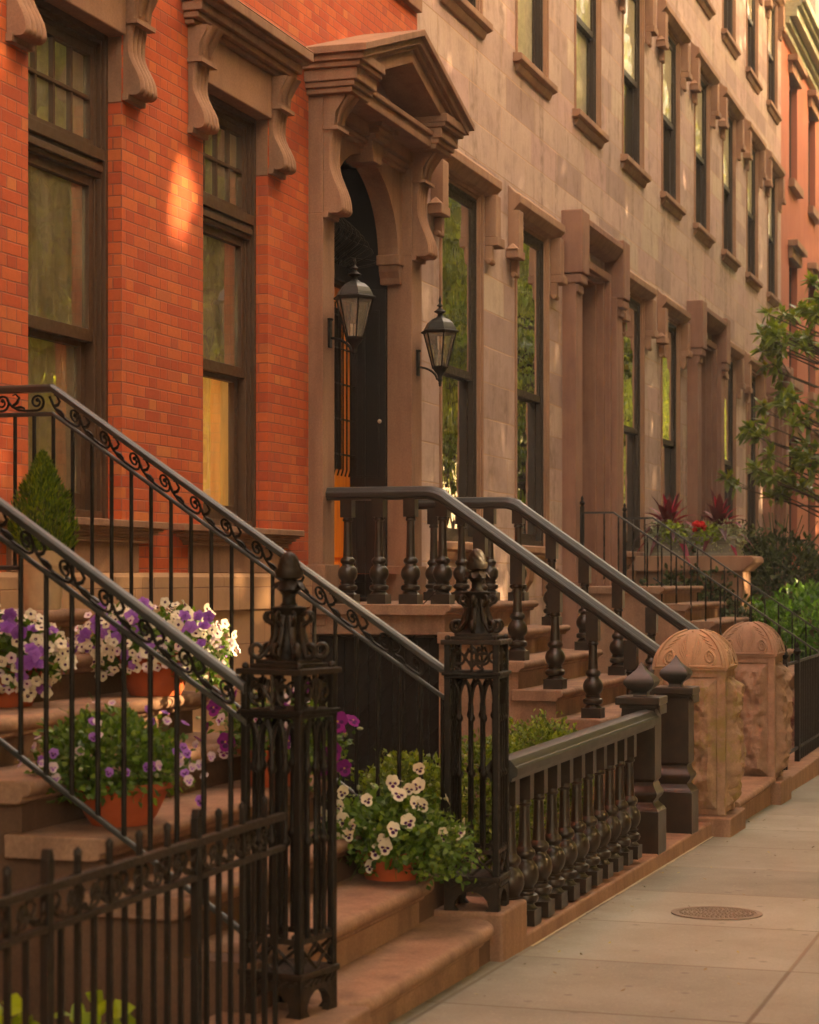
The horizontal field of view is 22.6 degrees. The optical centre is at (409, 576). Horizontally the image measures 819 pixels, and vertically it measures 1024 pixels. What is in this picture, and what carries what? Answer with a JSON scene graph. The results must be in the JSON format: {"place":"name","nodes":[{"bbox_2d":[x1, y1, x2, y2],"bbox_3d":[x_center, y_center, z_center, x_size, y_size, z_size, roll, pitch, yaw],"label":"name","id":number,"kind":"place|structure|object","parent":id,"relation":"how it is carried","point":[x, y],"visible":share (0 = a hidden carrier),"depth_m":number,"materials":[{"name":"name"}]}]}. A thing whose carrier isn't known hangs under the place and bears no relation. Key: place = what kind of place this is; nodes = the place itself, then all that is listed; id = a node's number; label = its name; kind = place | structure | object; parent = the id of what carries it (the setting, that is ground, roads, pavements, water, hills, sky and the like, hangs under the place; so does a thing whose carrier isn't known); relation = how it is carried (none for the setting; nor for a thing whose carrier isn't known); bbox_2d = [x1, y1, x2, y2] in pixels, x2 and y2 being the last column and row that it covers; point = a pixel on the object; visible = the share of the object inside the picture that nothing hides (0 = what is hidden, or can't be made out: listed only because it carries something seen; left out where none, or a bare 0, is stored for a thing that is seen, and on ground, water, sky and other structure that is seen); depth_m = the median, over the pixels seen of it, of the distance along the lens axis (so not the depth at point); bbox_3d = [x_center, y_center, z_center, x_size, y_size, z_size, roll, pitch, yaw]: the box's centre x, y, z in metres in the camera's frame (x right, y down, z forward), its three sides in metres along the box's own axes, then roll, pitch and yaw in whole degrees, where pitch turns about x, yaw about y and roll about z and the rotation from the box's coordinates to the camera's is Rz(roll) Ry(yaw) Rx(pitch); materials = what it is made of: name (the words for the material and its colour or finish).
{"place":"outdoors","nodes":[
{"label":"outdoors","id":0,"kind":"place"},
{"bbox_2d":[429,820,545,896],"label":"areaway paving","id":1,"kind":"structure","parent":0,"point":[471,894],"depth_m":10.39,"materials":[{"name":"brown stone"}]},
{"bbox_2d":[0,993,38,1023],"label":"leafy plant","id":2,"kind":"object","parent":1,"relation":"on","point":[16,1003],"visible":0.66,"depth_m":5.21,"materials":[{"name":"green plant"}]},
{"bbox_2d":[54,990,135,1023],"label":"leafy plant","id":3,"kind":"object","parent":1,"relation":"on","point":[101,1007],"visible":0.48,"depth_m":5.77,"materials":[{"name":"green plant"}]},
{"bbox_2d":[0,795,285,1023],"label":"iron fence","id":4,"kind":"object","parent":1,"relation":"on","point":[47,887],"visible":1,"depth_m":5.46,"materials":[{"name":"black metal"}]},
{"bbox_2d":[0,608,526,1023],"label":"stone stoop","id":5,"kind":"object","parent":1,"relation":"on","point":[403,947],"visible":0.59,"depth_m":7.12,"materials":[{"name":"brown stone"}]},
{"bbox_2d":[0,605,77,707],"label":"potted petunias","id":6,"kind":"object","parent":5,"relation":"on","point":[33,659],"visible":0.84,"depth_m":7.66,"materials":[{"name":"plant"}]},
{"bbox_2d":[7,449,79,609],"bbox_3d":[-1.572,-0.204,8.761,0.324,0.690,0.322,0,0,18],"label":"potted conifer","id":7,"kind":"object","parent":5,"relation":"on","point":[41,477],"visible":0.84,"depth_m":8.69,"materials":[{"name":"green plant"}]},
{"bbox_2d":[17,693,215,826],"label":"potted violas","id":8,"kind":"object","parent":5,"relation":"on","point":[137,785],"visible":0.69,"depth_m":6.87,"materials":[{"name":"plant"}]},
{"bbox_2d":[0,497,246,937],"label":"iron handrail","id":9,"kind":"object","parent":5,"relation":"on","point":[203,656],"visible":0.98,"depth_m":6.63,"materials":[{"name":"black metal"}]},
{"bbox_2d":[58,597,240,695],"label":"potted petunias","id":10,"kind":"object","parent":5,"relation":"on","point":[202,629],"visible":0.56,"depth_m":8.35,"materials":[{"name":"plant"}]},
{"bbox_2d":[0,384,443,816],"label":"iron handrail","id":11,"kind":"object","parent":5,"relation":"on","point":[276,549],"visible":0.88,"depth_m":8.71,"materials":[{"name":"black metal"}]},
{"bbox_2d":[194,682,362,791],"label":"potted pansies","id":12,"kind":"object","parent":5,"relation":"on","point":[344,765],"visible":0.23,"depth_m":8.14,"materials":[{"name":"plant"}]},
{"bbox_2d":[236,551,341,1019],"bbox_3d":[-0.385,0.654,6.552,0.248,1.467,0.248,0,0,29],"label":"iron newel","id":13,"kind":"object","parent":5,"relation":"on","point":[288,647],"visible":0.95,"depth_m":6.50,"materials":[{"name":"black paint"}]},
{"bbox_2d":[310,763,483,890],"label":"potted pansies","id":14,"kind":"object","parent":5,"relation":"on","point":[402,846],"visible":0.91,"depth_m":7.96,"materials":[{"name":"plant"}]},
{"bbox_2d":[441,548,511,911],"bbox_3d":[0.275,0.619,8.372,0.248,1.467,0.248,0,0,14],"label":"iron newel","id":15,"kind":"object","parent":5,"relation":"on","point":[476,624],"visible":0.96,"depth_m":8.29,"materials":[{"name":"black paint"}]},
{"bbox_2d":[348,748,467,874],"bbox_3d":[-0.006,1.279,9.615,0.618,0.946,0.524,0,0,18],"label":"boxwood shrub","id":16,"kind":"object","parent":1,"relation":"on","point":[408,761],"visible":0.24,"depth_m":9.54,"materials":[{"name":"green plant"}]},
{"bbox_2d":[307,600,626,820],"bbox_3d":[0.902,1.022,15.256,2.660,1.655,2.480,0,0,18],"label":"brown stoop","id":17,"kind":"object","parent":1,"relation":"on","point":[528,694],"visible":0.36,"depth_m":14.29,"materials":[{"name":"stone"}]},
{"bbox_2d":[319,585,441,809],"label":"iron gate","id":18,"kind":"structure","parent":17,"relation":"attached to","point":[388,702],"depth_m":14.46,"materials":[{"name":"black metal"}]},
{"bbox_2d":[325,486,659,717],"bbox_3d":[0.657,0.506,14.242,2.615,2.287,0.170,0,0,18],"label":"balustrade","id":19,"kind":"object","parent":17,"relation":"on","point":[521,557],"visible":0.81,"depth_m":14.24,"materials":[{"name":"black metal"}]},
{"bbox_2d":[418,497,698,694],"bbox_3d":[1.303,0.506,16.219,2.595,2.287,0.170,0,0,18],"label":"balustrade","id":20,"kind":"object","parent":17,"relation":"on","point":[555,537],"visible":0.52,"depth_m":16.23,"materials":[{"name":"black metal"}]},
{"bbox_2d":[435,723,546,892],"bbox_3d":[0.385,1.268,10.518,0.692,1.031,0.627,0,0,18],"label":"boxwood shrub","id":21,"kind":"object","parent":1,"relation":"on","point":[488,788],"visible":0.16,"depth_m":10.41,"materials":[{"name":"green plant"}]},
{"bbox_2d":[475,708,593,845],"bbox_3d":[0.738,1.284,11.791,0.761,1.061,0.827,0,0,18],"label":"boxwood shrub","id":22,"kind":"object","parent":1,"relation":"on","point":[544,728],"visible":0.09,"depth_m":11.69,"materials":[{"name":"green plant"}]},
{"bbox_2d":[580,586,793,747],"bbox_3d":[3.537,1.080,22.523,3.230,1.940,2.450,0,0,18],"label":"brownstone stoop","id":23,"kind":"object","parent":1,"relation":"on","point":[633,612],"visible":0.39,"depth_m":21.74,"materials":[{"name":"stone"}]},
{"bbox_2d":[580,496,818,655],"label":"thin handrail","id":24,"kind":"object","parent":23,"relation":"on","point":[582,503],"visible":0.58,"depth_m":21.58,"materials":[{"name":"black metal"}]},
{"bbox_2d":[622,503,818,661],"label":"thin handrail","id":25,"kind":"object","parent":23,"relation":"on","point":[624,510],"visible":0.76,"depth_m":23.74,"materials":[{"name":"black metal"}]},
{"bbox_2d":[629,556,763,616],"bbox_3d":[3.562,0.900,25.378,1.530,2.300,0.900,0,0,18],"label":"stone ledge","id":26,"kind":"object","parent":1,"relation":"on","point":[744,567],"visible":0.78,"depth_m":24.96,"materials":[{"name":"brown stone"}]},
{"bbox_2d":[634,492,695,562],"bbox_3d":[3.240,-0.578,25.418,1.008,0.964,1.039,0,0,18],"label":"planter box","id":27,"kind":"object","parent":26,"relation":"on","point":[668,513],"visible":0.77,"depth_m":25.22,"materials":[{"name":"grey paint"}]},
{"bbox_2d":[689,488,753,555],"bbox_3d":[3.846,-0.640,25.235,0.882,0.918,0.985,0,0,18],"label":"planter box","id":28,"kind":"object","parent":26,"relation":"on","point":[718,538],"visible":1,"depth_m":25.02,"materials":[{"name":"grey paint"}]},
{"bbox_2d":[639,562,767,622],"bbox_3d":[3.374,0.937,24.949,2.154,2.228,0.676,0,0,18],"label":"ivy shrub","id":29,"kind":"object","parent":1,"relation":"on","point":[729,601],"visible":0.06,"depth_m":24.78,"materials":[{"name":"green plant"}]},
{"bbox_2d":[698,775,790,836],"bbox_3d":[2.202,1.698,14.481,0.610,0.405,3.000,0,0,18],"label":"stone step","id":30,"kind":"object","parent":1,"relation":"on","point":[758,794],"visible":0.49,"depth_m":14.40,"materials":[{"name":"brown stone"}]},
{"bbox_2d":[652,629,745,815],"bbox_3d":[1.900,0.935,13.303,0.580,1.191,0.527,0,0,18],"label":"carved post","id":31,"kind":"object","parent":30,"relation":"on","point":[708,658],"visible":0.77,"depth_m":13.11,"materials":[{"name":"stone"}]},
{"bbox_2d":[721,621,793,779],"bbox_3d":[2.623,0.935,15.527,0.554,1.191,0.566,0,0,18],"label":"carved post","id":32,"kind":"object","parent":30,"relation":"on","point":[763,675],"visible":0.73,"depth_m":15.31,"materials":[{"name":"stone"}]},
{"bbox_2d":[691,512,818,657],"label":"ivy shrub","id":33,"kind":"object","parent":1,"relation":"on","point":[774,555],"visible":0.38,"depth_m":28.25,"materials":[{"name":"green plant"}]},
{"bbox_2d":[715,269,818,517],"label":"magnolia tree","id":34,"kind":"object","parent":1,"relation":"on","point":[773,332],"visible":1,"depth_m":29.42,"materials":[{"name":"green plant"}]},
{"bbox_2d":[752,577,818,660],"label":"bright hedge","id":35,"kind":"object","parent":1,"relation":"on","point":[788,603],"visible":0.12,"depth_m":25.41,"materials":[{"name":"green plant"}]},
{"bbox_2d":[753,584,818,661],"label":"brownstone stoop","id":36,"kind":"object","parent":1,"relation":"on","point":[811,631],"visible":0.03,"depth_m":28.71,"materials":[{"name":"stone"}]},
{"bbox_2d":[700,516,804,595],"bbox_3d":[5.536,0.445,28.629,2.957,2.610,0.060,0,0,18],"label":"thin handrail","id":37,"kind":"object","parent":36,"relation":"on","point":[773,568],"visible":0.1,"depth_m":28.75,"materials":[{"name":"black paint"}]},
{"bbox_2d":[388,775,818,1023],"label":"sidewalk","id":38,"kind":"structure","parent":0,"point":[771,967],"depth_m":8.41,"materials":[{"name":"concrete"}]},
{"bbox_2d":[519,822,711,951],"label":"stone kerb","id":39,"kind":"structure","parent":38,"relation":"on","point":[677,845],"depth_m":10.36,"materials":[{"name":"brown stone"}]},
{"bbox_2d":[486,710,658,926],"bbox_3d":[0.848,1.121,9.927,0.144,0.763,3.080,0,0,18],"label":"areaway balustrade","id":40,"kind":"object","parent":39,"relation":"on","point":[564,861],"visible":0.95,"depth_m":9.52,"materials":[{"name":"black metal"}]},
{"bbox_2d":[615,662,667,854],"bbox_3d":[1.301,1.035,11.483,0.250,1.110,0.250,0,0,18],"label":"square post","id":41,"kind":"object","parent":39,"relation":"on","point":[641,681],"visible":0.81,"depth_m":11.39,"materials":[{"name":"metal"}]},
{"bbox_2d":[652,655,699,833],"bbox_3d":[1.626,1.035,12.492,0.250,1.110,0.250,0,0,18],"label":"square post","id":42,"kind":"object","parent":39,"relation":"on","point":[678,799],"visible":0.79,"depth_m":12.40,"materials":[{"name":"metal"}]},
{"bbox_2d":[531,836,713,945],"bbox_3d":[1.242,1.601,10.851,0.019,0.101,4.740,0,0,18],"label":"sand joint","id":43,"kind":"object","parent":38,"relation":"on","point":[625,889],"visible":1,"depth_m":10.25,"materials":[{"name":"beige sand"}]},
{"bbox_2d":[474,790,813,1012],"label":"fallen leaves","id":44,"kind":"object","parent":38,"relation":"on","point":[652,938],"visible":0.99,"depth_m":8.66,"materials":[{"name":"brown plant"}]},
{"bbox_2d":[671,906,762,919],"bbox_3d":[1.439,1.576,9.590,0.424,0.009,0.424,0,-1,18],"label":"manhole cover","id":45,"kind":"object","parent":38,"relation":"on","point":[714,913],"visible":1,"depth_m":9.57,"materials":[{"name":"metal"}]},
{"bbox_2d":[783,642,818,791],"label":"pavement fence","id":46,"kind":"object","parent":38,"relation":"on","point":[802,768],"visible":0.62,"depth_m":18.11,"materials":[{"name":"metal"}]},
{"bbox_2d":[790,697,793,746],"bbox_3d":[3.622,1.464,19.424,0.674,0.671,0.715,0,0,18],"label":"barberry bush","id":47,"kind":"object","parent":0,"point":[792,722],"visible":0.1,"depth_m":19.28,"materials":[{"name":"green plant"}]},
{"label":"ground","id":48,"kind":"structure","parent":0,"visible":0},
{"bbox_2d":[0,0,474,776],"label":"brick house","id":49,"kind":"structure","parent":48,"relation":"on","point":[204,204],"depth_m":13.36,"materials":[{"name":"red brick"}]},
{"bbox_2d":[28,0,107,518],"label":"window","id":50,"kind":"structure","parent":49,"relation":"in","point":[68,73],"depth_m":11.49,"materials":[{"name":"brown paint"}]},
{"bbox_2d":[203,93,255,527],"bbox_3d":[-1.292,-1.705,13.359,0.207,2.770,1.091,0,0,18],"label":"window","id":51,"kind":"structure","parent":49,"relation":"in","point":[229,155],"depth_m":13.72,"materials":[{"name":"brown paint"}]},
{"bbox_2d":[327,257,375,359],"bbox_3d":[-0.418,-1.907,14.590,0.377,0.739,0.277,0,0,18],"label":"wall lantern","id":52,"kind":"object","parent":49,"relation":"attached to","point":[354,290],"depth_m":14.56,"materials":[{"name":"black metal"}]},
{"bbox_2d":[334,218,375,584],"bbox_3d":[-0.673,-1.600,15.752,0.358,3.500,1.800,0,0,18],"label":"door","id":53,"kind":"structure","parent":49,"relation":"in","point":[342,355],"depth_m":16.35,"materials":[{"name":"orange wood"}]},
{"bbox_2d":[416,297,458,386],"bbox_3d":[0.220,-1.901,16.574,0.377,0.739,0.277,0,0,18],"label":"wall lantern","id":54,"kind":"object","parent":49,"relation":"attached to","point":[440,324],"depth_m":16.54,"materials":[{"name":"black metal"}]},
{"bbox_2d":[360,0,629,648],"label":"brownstone house","id":55,"kind":"structure","parent":48,"relation":"on","point":[526,275],"depth_m":20.73,"materials":[{"name":"stone"}]},
{"bbox_2d":[439,174,483,541],"bbox_3d":[0.328,-1.935,18.276,0.320,3.250,1.350,0,0,18],"label":"window","id":56,"kind":"structure","parent":55,"relation":"in","point":[461,249],"depth_m":18.53,"materials":[{"name":"glass"}]},
{"bbox_2d":[468,0,482,14],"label":"window","id":57,"kind":"structure","parent":55,"relation":"in","point":[478,4],"depth_m":18.78,"materials":[{"name":"black paint"}]},
{"bbox_2d":[515,0,548,77],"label":"window","id":58,"kind":"structure","parent":55,"relation":"in","point":[540,8],"depth_m":21.13,"materials":[{"name":"black paint"}]},
{"bbox_2d":[515,222,549,545],"bbox_3d":[1.100,-1.935,20.675,0.320,3.250,1.350,0,0,18],"label":"window","id":59,"kind":"structure","parent":55,"relation":"in","point":[532,288],"depth_m":20.98,"materials":[{"name":"glass"}]},
{"bbox_2d":[574,0,601,128],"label":"window","id":60,"kind":"structure","parent":55,"relation":"in","point":[587,13],"depth_m":23.52,"materials":[{"name":"black paint"}]},
{"bbox_2d":[611,0,730,581],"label":"brownstone house","id":61,"kind":"structure","parent":48,"relation":"on","point":[676,328],"depth_m":27.87,"materials":[{"name":"stone"}]},
{"bbox_2d":[622,292,644,551],"bbox_3d":[2.639,-1.935,25.464,0.320,3.250,1.350,0,0,18],"label":"window","id":62,"kind":"structure","parent":61,"relation":"in","point":[633,344],"depth_m":25.87,"materials":[{"name":"glass"}]},
{"bbox_2d":[622,0,644,169],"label":"window","id":63,"kind":"structure","parent":61,"relation":"in","point":[633,21],"depth_m":25.91,"materials":[{"name":"black glass"}]},
{"bbox_2d":[661,29,679,203],"bbox_3d":[3.410,-6.280,27.863,0.320,2.340,1.300,0,0,18],"label":"window","id":64,"kind":"structure","parent":61,"relation":"in","point":[670,70],"depth_m":28.30,"materials":[{"name":"black glass"}]},
{"bbox_2d":[661,316,680,524],"bbox_3d":[3.410,-1.935,27.863,0.320,3.250,1.350,0,0,18],"label":"window","id":65,"kind":"structure","parent":61,"relation":"in","point":[671,363],"depth_m":28.29,"materials":[{"name":"glass"}]},
{"bbox_2d":[694,73,709,232],"bbox_3d":[4.178,-6.280,30.253,0.320,2.340,1.300,0,0,18],"label":"window","id":66,"kind":"structure","parent":61,"relation":"in","point":[701,111],"depth_m":30.70,"materials":[{"name":"black glass"}]},
{"bbox_2d":[715,0,792,583],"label":"brownstone house","id":67,"kind":"structure","parent":48,"relation":"on","point":[750,174],"depth_m":34.58,"materials":[{"name":"stone"}]},
{"bbox_2d":[722,111,735,257],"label":"window","id":68,"kind":"structure","parent":67,"relation":"in","point":[729,145],"depth_m":33.10,"materials":[{"name":"black glass"}]},
{"bbox_2d":[722,0,735,41],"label":"window","id":69,"kind":"structure","parent":67,"relation":"in","point":[728,6],"depth_m":33.11,"materials":[{"name":"glass"}]},
{"bbox_2d":[725,358,735,525],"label":"window","id":70,"kind":"structure","parent":67,"relation":"in","point":[730,391],"depth_m":33.13,"materials":[{"name":"black glass"}]},
{"bbox_2d":[746,144,757,278],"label":"window","id":71,"kind":"structure","parent":67,"relation":"in","point":[751,175],"depth_m":35.50,"materials":[{"name":"black paint"}]},
{"bbox_2d":[746,0,757,77],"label":"window","id":72,"kind":"structure","parent":67,"relation":"in","point":[751,5],"depth_m":35.50,"materials":[{"name":"grey glass"}]},
{"bbox_2d":[746,371,758,542],"bbox_3d":[5.720,-1.935,35.051,0.320,3.250,1.350,0,0,18],"label":"window","id":73,"kind":"structure","parent":67,"relation":"in","point":[752,504],"depth_m":35.51,"materials":[{"name":"grey glass"}]},
{"bbox_2d":[767,171,777,297],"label":"window","id":74,"kind":"structure","parent":67,"relation":"in","point":[772,202],"depth_m":37.88,"materials":[{"name":"black paint"}]},
{"bbox_2d":[767,0,777,109],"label":"window","id":75,"kind":"structure","parent":67,"relation":"in","point":[772,23],"depth_m":37.88,"materials":[{"name":"glass"}]},
{"bbox_2d":[781,0,818,579],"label":"red house","id":76,"kind":"structure","parent":48,"relation":"on","point":[800,139],"depth_m":41.15,"materials":[{"name":"brick"}]},
{"bbox_2d":[789,86,790,177],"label":"window","id":77,"kind":"structure","parent":76,"relation":"in","point":[789,86],"depth_m":41.09,"materials":[{"name":"black paint"}]},
{"bbox_2d":[789,266,790,366],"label":"window","id":78,"kind":"structure","parent":76,"relation":"in","point":[789,266],"depth_m":41.09,"materials":[{"name":"black paint"}]},
{"bbox_2d":[789,439,790,533],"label":"window","id":79,"kind":"structure","parent":76,"relation":"in","point":[789,439],"depth_m":41.09,"materials":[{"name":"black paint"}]},
{"bbox_2d":[808,119,809,205],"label":"window","id":80,"kind":"structure","parent":76,"relation":"in","point":[808,119],"depth_m":44.05,"materials":[{"name":"black paint"}]},
{"bbox_2d":[808,287,809,391],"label":"window","id":81,"kind":"structure","parent":76,"relation":"in","point":[808,287],"depth_m":44.05,"materials":[{"name":"black paint"}]},
{"bbox_2d":[808,464,809,573],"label":"window","id":82,"kind":"structure","parent":76,"relation":"in","point":[809,464],"depth_m":44.05,"materials":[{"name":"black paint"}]},
{"bbox_2d":[809,0,818,21],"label":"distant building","id":83,"kind":"structure","parent":48,"relation":"on","point":[814,5],"depth_m":103.64,"materials":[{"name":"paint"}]},
{"bbox_2d":[809,0,815,14],"bbox_3d":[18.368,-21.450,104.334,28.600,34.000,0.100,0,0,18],"label":"window","id":84,"kind":"structure","parent":83,"relation":"in","point":[813,2],"depth_m":103.60,"materials":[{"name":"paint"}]}
]}

